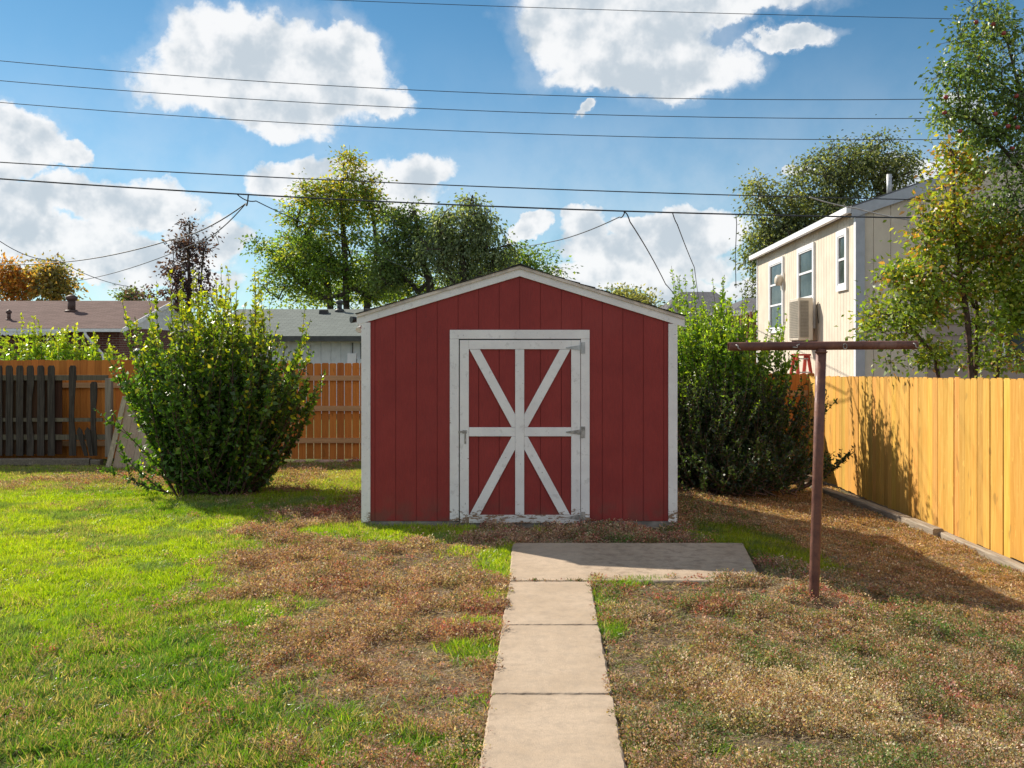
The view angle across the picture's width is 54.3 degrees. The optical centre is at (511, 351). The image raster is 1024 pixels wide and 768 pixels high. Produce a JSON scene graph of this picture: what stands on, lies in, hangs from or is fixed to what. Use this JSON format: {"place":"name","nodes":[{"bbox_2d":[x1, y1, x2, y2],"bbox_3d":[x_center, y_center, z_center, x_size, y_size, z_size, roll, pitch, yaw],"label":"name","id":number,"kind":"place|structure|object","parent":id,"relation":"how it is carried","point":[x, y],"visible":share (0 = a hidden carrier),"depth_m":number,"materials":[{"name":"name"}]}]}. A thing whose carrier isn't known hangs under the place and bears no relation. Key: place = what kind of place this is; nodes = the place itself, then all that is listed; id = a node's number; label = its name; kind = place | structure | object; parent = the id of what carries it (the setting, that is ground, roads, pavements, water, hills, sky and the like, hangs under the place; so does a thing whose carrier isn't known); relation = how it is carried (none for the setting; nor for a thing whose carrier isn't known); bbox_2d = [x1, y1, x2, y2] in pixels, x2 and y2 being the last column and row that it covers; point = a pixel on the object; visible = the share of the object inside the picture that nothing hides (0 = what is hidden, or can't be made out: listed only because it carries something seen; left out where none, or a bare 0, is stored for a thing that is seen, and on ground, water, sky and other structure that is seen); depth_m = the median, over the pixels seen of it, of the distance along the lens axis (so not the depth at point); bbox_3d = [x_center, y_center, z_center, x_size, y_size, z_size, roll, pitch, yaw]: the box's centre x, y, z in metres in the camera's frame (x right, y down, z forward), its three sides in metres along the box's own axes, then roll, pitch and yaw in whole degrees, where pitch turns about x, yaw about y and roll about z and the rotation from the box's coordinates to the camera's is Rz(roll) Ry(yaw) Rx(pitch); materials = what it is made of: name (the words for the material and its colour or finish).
{"place":"outdoors","nodes":[
{"label":"outdoors","id":0,"kind":"place"},
{"bbox_2d":[0,241,135,287],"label":"service drop","id":1,"kind":"object","parent":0,"point":[64,264],"visible":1,"depth_m":24.39,"materials":[{"name":"black metal"}]},
{"bbox_2d":[0,178,1006,218],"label":"overhead cable","id":2,"kind":"object","parent":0,"point":[457,204],"visible":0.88,"depth_m":17.39,"materials":[{"name":"black metal"}]},
{"bbox_2d":[0,195,248,264],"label":"service drop","id":3,"kind":"object","parent":2,"relation":"hanging from","point":[142,247],"visible":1,"depth_m":21.87,"materials":[{"name":"black metal"}]},
{"bbox_2d":[70,205,244,281],"bbox_3d":[-9.497,-2.391,25.132,0.136,0.502,17.673,0,0,-33],"label":"service drop","id":4,"kind":"object","parent":2,"relation":"hanging from","point":[173,252],"visible":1,"depth_m":21.92,"materials":[{"name":"black metal"}]},
{"bbox_2d":[238,195,409,268],"bbox_3d":[-4.083,-2.696,23.714,0.533,0.412,12.723,0,0,7],"label":"service drop","id":5,"kind":"object","parent":2,"relation":"attached to","point":[317,227],"visible":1,"depth_m":22.10,"materials":[{"name":"black metal"}]},
{"bbox_2d":[521,213,624,246],"bbox_3d":[-0.136,-4.066,38.806,1.684,3.429,43.003,0,0,-8],"label":"service drop","id":6,"kind":"object","parent":2,"relation":"attached to","point":[579,233],"visible":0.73,"depth_m":21.11,"materials":[{"name":"black metal"}]},
{"bbox_2d":[624,212,676,297],"bbox_3d":[3.982,-1.999,25.663,0.331,0.894,17.027,0,0,13],"label":"service drop","id":7,"kind":"object","parent":2,"relation":"attached to","point":[647,250],"visible":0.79,"depth_m":19.78,"materials":[{"name":"black metal"}]},
{"bbox_2d":[672,213,698,299],"bbox_3d":[5.246,-2.219,28.676,0.228,0.416,23.087,0,0,12],"label":"service drop","id":8,"kind":"object","parent":2,"relation":"hanging from","point":[687,250],"visible":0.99,"depth_m":20.59,"materials":[{"name":"black metal"}]},
{"bbox_2d":[735,216,736,282],"bbox_3d":[3.915,-1.754,17.450,0.025,1.266,0.115,0,0,6],"label":"service drop","id":9,"kind":"object","parent":2,"relation":"hanging from","point":[735,250],"visible":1,"depth_m":17.48,"materials":[{"name":"black metal"}]},
{"bbox_2d":[0,60,1011,99],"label":"overhead wire","id":10,"kind":"object","parent":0,"point":[490,93],"visible":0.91,"depth_m":17.39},
{"bbox_2d":[0,162,1020,201],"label":"overhead cable","id":11,"kind":"object","parent":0,"point":[462,185],"visible":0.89,"depth_m":17.39,"materials":[{"name":"black metal"}]},
{"bbox_2d":[809,197,982,224],"bbox_3d":[6.893,-2.469,17.555,3.473,0.469,0.081,0,0,-6],"label":"service drop","id":12,"kind":"object","parent":11,"relation":"attached to","point":[864,210],"visible":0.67,"depth_m":17.50,"materials":[{"name":"metal"}]},
{"bbox_2d":[0,102,1021,139],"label":"overhead wire","id":13,"kind":"object","parent":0,"point":[490,132],"visible":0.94,"depth_m":17.39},
{"bbox_2d":[0,414,1023,767],"bbox_3d":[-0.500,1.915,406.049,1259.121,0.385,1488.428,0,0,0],"label":"ground","id":14,"kind":"structure","parent":0,"point":[478,684],"depth_m":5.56,"materials":[{"name":"brown plant"}]},
{"bbox_2d":[0,250,44,300],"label":"autumn tree","id":15,"kind":"object","parent":14,"relation":"on","point":[11,284],"visible":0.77,"depth_m":54.57,"materials":[{"name":"orange plant"}]},
{"bbox_2d":[0,458,91,465],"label":"landscape timber","id":16,"kind":"object","parent":14,"relation":"on","point":[45,461],"visible":0.93,"depth_m":16.09,"materials":[{"name":"grey wood"}]},
{"bbox_2d":[0,313,102,360],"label":"green shrub","id":17,"kind":"object","parent":14,"relation":"on","point":[61,351],"visible":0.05,"depth_m":17.71,"materials":[{"name":"green plant"}]},
{"bbox_2d":[14,250,92,300],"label":"autumn tree","id":18,"kind":"object","parent":14,"relation":"on","point":[55,284],"visible":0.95,"depth_m":54.49,"materials":[{"name":"orange plant"}]},
{"bbox_2d":[0,365,112,456],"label":"old fence","id":19,"kind":"object","parent":14,"relation":"on","point":[31,419],"visible":0.97,"depth_m":16.33,"materials":[{"name":"grey wood"}]},
{"bbox_2d":[0,360,151,458],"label":"wood fence","id":20,"kind":"object","parent":14,"relation":"on","point":[82,391],"visible":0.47,"depth_m":16.80,"materials":[{"name":"orange wood"}]},
{"bbox_2d":[90,459,102,465],"bbox_3d":[-6.718,1.790,16.152,0.164,0.107,0.129,0,0,0],"label":"landscape timber","id":21,"kind":"object","parent":14,"relation":"on","point":[97,462],"visible":0.88,"depth_m":16.09,"materials":[{"name":"grey wood"}]},
{"bbox_2d":[0,295,196,362],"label":"brick house","id":22,"kind":"structure","parent":14,"relation":"on","point":[103,320],"depth_m":33.83,"materials":[{"name":"brown brick"}]},
{"bbox_2d":[67,333,152,360],"bbox_3d":[-7.508,0.785,18.290,2.278,2.250,1.414,0,0,0],"label":"green shrub","id":23,"kind":"object","parent":14,"relation":"on","point":[106,355],"visible":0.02,"depth_m":18.07,"materials":[{"name":"green plant"}]},
{"bbox_2d":[106,387,155,468],"bbox_3d":[-5.766,1.211,15.923,1.288,1.280,0.406,0,0,0],"label":"plywood panel","id":24,"kind":"object","parent":14,"relation":"on","point":[131,450],"visible":0.11,"depth_m":15.86,"materials":[{"name":"grey wood"}]},
{"bbox_2d":[107,278,155,300],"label":"round tree","id":25,"kind":"object","parent":14,"relation":"on","point":[125,298],"visible":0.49,"depth_m":47.83,"materials":[{"name":"green plant"}]},
{"bbox_2d":[118,209,227,318],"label":"purple leaf tree","id":26,"kind":"object","parent":14,"relation":"on","point":[187,263],"visible":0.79,"depth_m":40.88,"materials":[{"name":"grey plant"}]},
{"bbox_2d":[93,264,325,496],"bbox_3d":[-3.809,0.347,12.642,2.876,3.004,2.648,0,0,0],"label":"shrub","id":27,"kind":"object","parent":14,"relation":"on","point":[215,415],"visible":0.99,"depth_m":12.16,"materials":[{"name":"green plant"}]},
{"bbox_2d":[168,363,360,459],"bbox_3d":[-3.530,1.045,16.835,4.741,1.730,0.150,0,0,0],"label":"wood fence","id":28,"kind":"object","parent":14,"relation":"on","point":[329,408],"visible":0.22,"depth_m":16.80,"materials":[{"name":"orange wood"}]},
{"bbox_2d":[193,300,369,413],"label":"pale house","id":29,"kind":"structure","parent":14,"relation":"on","point":[334,336],"depth_m":30.00,"materials":[{"name":"grey"}]},
{"bbox_2d":[314,459,334,462],"bbox_3d":[-3.130,1.828,16.653,0.400,0.065,0.126,0,0,-6],"label":"paving stone","id":30,"kind":"object","parent":14,"relation":"on","point":[325,460],"visible":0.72,"depth_m":16.62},
{"bbox_2d":[235,144,414,308],"bbox_3d":[-7.434,-3.101,39.967,7.283,10.238,4.438,0,0,0],"label":"deciduous tree","id":31,"kind":"object","parent":14,"relation":"on","point":[303,255],"visible":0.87,"depth_m":39.55,"materials":[{"name":"green plant"}]},
{"bbox_2d":[265,258,461,308],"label":"tree","id":32,"kind":"object","parent":14,"relation":"on","point":[352,296],"visible":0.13,"depth_m":45.87,"materials":[{"name":"green plant"}]},
{"bbox_2d":[357,196,447,304],"bbox_3d":[-4.036,-2.043,38.045,3.676,8.097,2.943,0,0,0],"label":"deciduous tree","id":33,"kind":"object","parent":14,"relation":"on","point":[395,275],"visible":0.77,"depth_m":37.75,"materials":[{"name":"green plant"}]},
{"bbox_2d":[399,188,529,289],"bbox_3d":[-1.736,-2.063,37.117,4.884,8.151,3.023,0,0,0],"label":"elm tree","id":34,"kind":"object","parent":14,"relation":"on","point":[446,244],"visible":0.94,"depth_m":36.68,"materials":[{"name":"green plant"}]},
{"bbox_2d":[0,460,1021,767],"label":"grass","id":35,"kind":"structure","parent":14,"relation":"on","point":[160,534],"depth_m":6.32,"materials":[{"name":"green plant"}]},
{"bbox_2d":[355,263,685,528],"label":"shed","id":36,"kind":"structure","parent":14,"relation":"on","point":[522,394],"depth_m":9.89,"materials":[{"name":"red paint"}]},
{"bbox_2d":[349,316,360,332],"bbox_3d":[-1.565,-0.281,10.204,0.167,0.169,0.109,0,0,-41],"label":"floodlight","id":37,"kind":"object","parent":36,"relation":"attached to","point":[352,319],"visible":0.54,"depth_m":10.16,"materials":[{"name":"black plastic"}]},
{"bbox_2d":[458,340,584,522],"bbox_3d":[0.097,0.788,9.893,1.253,1.812,0.060,0,0,0],"label":"door","id":38,"kind":"structure","parent":36,"relation":"in","point":[521,431],"depth_m":9.90,"materials":[{"name":"red paint"}]},
{"bbox_2d":[490,239,582,279],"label":"deciduous tree","id":39,"kind":"object","parent":14,"relation":"on","point":[535,264],"visible":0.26,"depth_m":42.68,"materials":[{"name":"green plant"}]},
{"bbox_2d":[598,282,651,303],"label":"olive tree","id":40,"kind":"object","parent":14,"relation":"on","point":[624,292],"visible":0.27,"depth_m":45.85,"materials":[{"name":"green plant"}]},
{"bbox_2d":[620,285,665,307],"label":"olive tree","id":41,"kind":"object","parent":14,"relation":"on","point":[651,302],"visible":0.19,"depth_m":49.44,"materials":[{"name":"green plant"}]},
{"bbox_2d":[660,292,731,341],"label":"grey roof house","id":42,"kind":"structure","parent":14,"relation":"on","point":[709,297],"depth_m":43.89,"materials":[{"name":"beige paint"}]},
{"bbox_2d":[667,266,725,374],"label":"leggy shoots","id":43,"kind":"object","parent":14,"relation":"on","point":[722,293],"visible":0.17,"depth_m":15.48,"materials":[{"name":"green plant"}]},
{"bbox_2d":[677,362,781,487],"bbox_3d":[2.358,0.993,14.019,2.725,1.717,2.375,0,0,0],"label":"dark shrub","id":44,"kind":"object","parent":14,"relation":"on","point":[691,428],"visible":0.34,"depth_m":13.54,"materials":[{"name":"green plant"}]},
{"bbox_2d":[707,298,756,349],"bbox_3d":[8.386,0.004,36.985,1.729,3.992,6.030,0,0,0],"label":"blue house","id":45,"kind":"structure","parent":14,"relation":"on","point":[736,306],"depth_m":35.59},
{"bbox_2d":[669,289,800,430],"bbox_3d":[2.806,0.457,14.918,2.880,2.809,2.262,0,0,0],"label":"tall shrub","id":46,"kind":"object","parent":14,"relation":"on","point":[720,359],"visible":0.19,"depth_m":14.47,"materials":[{"name":"green plant"}]},
{"bbox_2d":[729,311,756,365],"bbox_3d":[6.532,0.440,28.550,0.170,3.120,2.000,0,0,-8],"label":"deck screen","id":47,"kind":"object","parent":14,"relation":"on","point":[750,316],"visible":0.12,"depth_m":27.71,"materials":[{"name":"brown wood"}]},
{"bbox_2d":[677,366,837,485],"bbox_3d":[3.265,1.053,14.479,2.600,1.816,2.219,0,0,0],"label":"dark shrub","id":48,"kind":"object","parent":14,"relation":"on","point":[763,417],"visible":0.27,"depth_m":13.98,"materials":[{"name":"green plant"}]},
{"bbox_2d":[677,427,853,496],"bbox_3d":[3.130,1.455,13.550,2.995,0.875,2.100,0,0,0],"label":"dark shrub","id":49,"kind":"object","parent":14,"relation":"on","point":[768,475],"visible":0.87,"depth_m":13.08,"materials":[{"name":"green plant"}]},
{"bbox_2d":[751,373,814,471],"bbox_3d":[3.046,1.257,16.835,4.093,1.806,0.150,0,0,0],"label":"wood fence","id":50,"kind":"object","parent":14,"relation":"on","point":[795,380],"visible":0.04,"depth_m":16.80,"materials":[{"name":"orange wood"}]},
{"bbox_2d":[765,305,807,436],"bbox_3d":[4.034,0.624,14.790,0.607,2.660,0.616,0,0,-30],"label":"leafy shoot","id":51,"kind":"object","parent":14,"relation":"on","point":[796,363],"visible":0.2,"depth_m":14.75,"materials":[{"name":"green plant"}]},
{"bbox_2d":[790,354,812,374],"bbox_3d":[6.003,1.070,20.794,0.630,2.060,0.830,0,0,-25],"label":"step ladder","id":52,"kind":"object","parent":14,"relation":"on","point":[806,359],"visible":0.31,"depth_m":20.75,"materials":[{"name":"metal"}]},
{"bbox_2d":[727,341,918,600],"bbox_3d":[2.222,0.968,7.140,1.351,2.098,0.092,0,0,0],"label":"clothesline post","id":53,"kind":"object","parent":14,"relation":"on","point":[821,348],"visible":0.92,"depth_m":7.11,"materials":[{"name":"metal"}]},
{"bbox_2d":[727,114,938,302],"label":"elm tree","id":54,"kind":"object","parent":14,"relation":"on","point":[873,166],"visible":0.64,"depth_m":45.42,"materials":[{"name":"green plant"}]},
{"bbox_2d":[822,487,943,536],"bbox_3d":[4.691,2.045,12.929,0.158,0.132,3.356,0,0,-4],"label":"landscape timber","id":55,"kind":"object","parent":14,"relation":"on","point":[927,528],"visible":0.66,"depth_m":12.49,"materials":[{"name":"grey wood"}]},
{"bbox_2d":[809,376,1023,561],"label":"wood fence","id":56,"kind":"object","parent":14,"relation":"on","point":[946,454],"visible":0.88,"depth_m":11.67,"materials":[{"name":"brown wood"}]},
{"bbox_2d":[834,127,1023,378],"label":"pear tree","id":57,"kind":"object","parent":14,"relation":"on","point":[932,310],"visible":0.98,"depth_m":13.10,"materials":[{"name":"green plant"}]},
{"bbox_2d":[909,0,1023,245],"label":"apple tree","id":58,"kind":"object","parent":14,"relation":"on","point":[993,131],"visible":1,"depth_m":12.32,"materials":[{"name":"green plant"}]},
{"bbox_2d":[939,531,1023,572],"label":"landscape timber","id":59,"kind":"object","parent":14,"relation":"on","point":[998,558],"visible":0.74,"depth_m":10.12,"materials":[{"name":"brown wood"}]},
{"bbox_2d":[0,80,1023,118],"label":"overhead wire","id":60,"kind":"object","parent":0,"point":[481,110],"visible":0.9,"depth_m":17.39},
{"bbox_2d":[0,0,1023,352],"label":"sky","id":61,"kind":"structure","parent":0,"point":[711,56],"materials":[{"name":"blue"}]},
{"bbox_2d":[479,543,759,767],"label":"path","id":62,"kind":"structure","parent":0,"point":[551,702],"depth_m":5.71,"materials":[{"name":"concrete"}]},
{"bbox_2d":[337,0,984,19],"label":"overhead wire","id":63,"kind":"object","parent":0,"point":[650,11],"visible":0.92,"depth_m":17.20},
{"bbox_2d":[749,146,1023,379],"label":"beige house","id":64,"kind":"structure","parent":0,"point":[823,263],"depth_m":18.43,"materials":[{"name":"paint"}]},
{"bbox_2d":[769,256,783,332],"bbox_3d":[6.511,-1.380,24.617,0.044,1.815,1.610,0,0,3],"label":"window","id":65,"kind":"structure","parent":64,"relation":"in","point":[776,267],"depth_m":24.70,"materials":[{"name":"white paint"}]},
{"bbox_2d":[789,298,816,341],"bbox_3d":[6.139,-0.657,21.015,0.436,0.929,0.816,0,0,3],"label":"condenser unit","id":66,"kind":"object","parent":64,"relation":"attached to","point":[800,319],"visible":0.98,"depth_m":20.63,"materials":[{"name":"beige metal"}]},
{"bbox_2d":[797,242,814,327],"bbox_3d":[6.367,-1.401,21.634,0.044,1.809,1.463,0,0,3],"label":"window","id":67,"kind":"structure","parent":64,"relation":"in","point":[805,254],"depth_m":21.53,"materials":[{"name":"white paint"}]},
{"bbox_2d":[836,228,847,291],"bbox_3d":[6.224,-1.729,18.842,0.044,1.150,0.692,0,0,3],"label":"window","id":68,"kind":"structure","parent":64,"relation":"in","point":[841,235],"depth_m":18.84,"materials":[{"name":"white paint"}]},
{"bbox_2d":[1002,321,1023,359],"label":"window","id":69,"kind":"structure","parent":64,"relation":"in","point":[1020,346],"depth_m":17.82,"materials":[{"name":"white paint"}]}
]}

